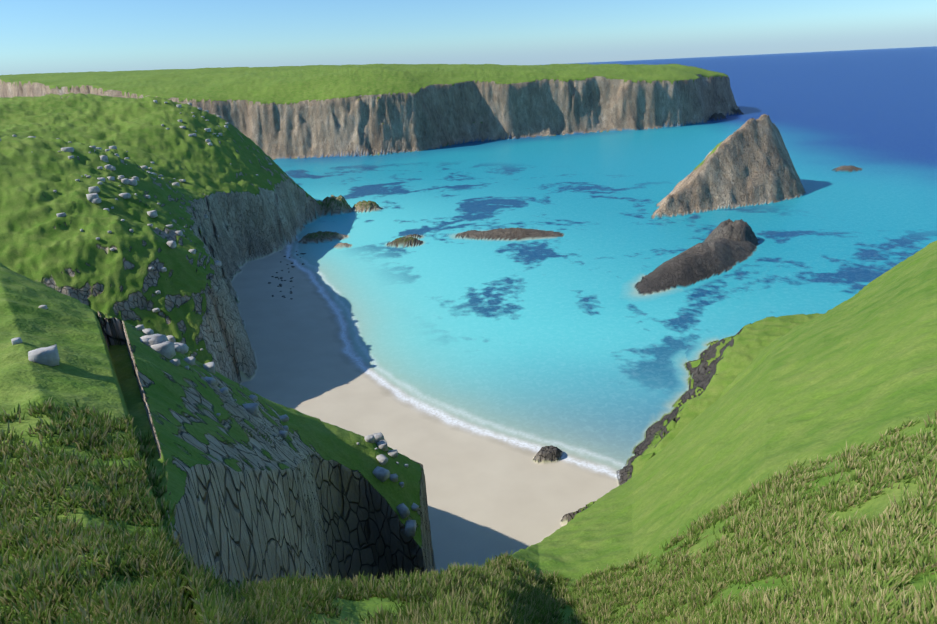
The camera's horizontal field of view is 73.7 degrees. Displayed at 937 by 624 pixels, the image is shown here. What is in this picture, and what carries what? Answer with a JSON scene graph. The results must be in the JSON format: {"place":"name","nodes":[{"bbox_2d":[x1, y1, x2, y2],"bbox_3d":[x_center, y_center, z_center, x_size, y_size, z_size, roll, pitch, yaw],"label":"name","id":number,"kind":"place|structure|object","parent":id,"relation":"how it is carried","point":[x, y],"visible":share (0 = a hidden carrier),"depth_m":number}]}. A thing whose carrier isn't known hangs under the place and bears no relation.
{"place":"outdoors","nodes":[
{"label":"outdoors","id":0,"kind":"place"},
{"bbox_2d":[0,46,936,623],"bbox_3d":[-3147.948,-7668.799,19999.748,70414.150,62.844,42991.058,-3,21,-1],"label":"coastal terrain","id":1,"kind":"structure","parent":0,"point":[574,322],"depth_m":97.48},
{"bbox_2d":[0,100,418,536],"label":"boulders","id":2,"kind":"object","parent":1,"relation":"on","point":[168,346],"visible":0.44,"depth_m":36.80},
{"bbox_2d":[268,251,305,298],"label":"beach stones","id":3,"kind":"object","parent":1,"relation":"on","point":[281,278],"depth_m":131.12},
{"bbox_2d":[0,397,936,623],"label":"grass tufts","id":4,"kind":"object","parent":1,"relation":"on","point":[451,596],"visible":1,"depth_m":10.41},
{"bbox_2d":[0,0,936,74],"label":"sky","id":5,"kind":"structure","parent":0,"point":[37,36]}
]}

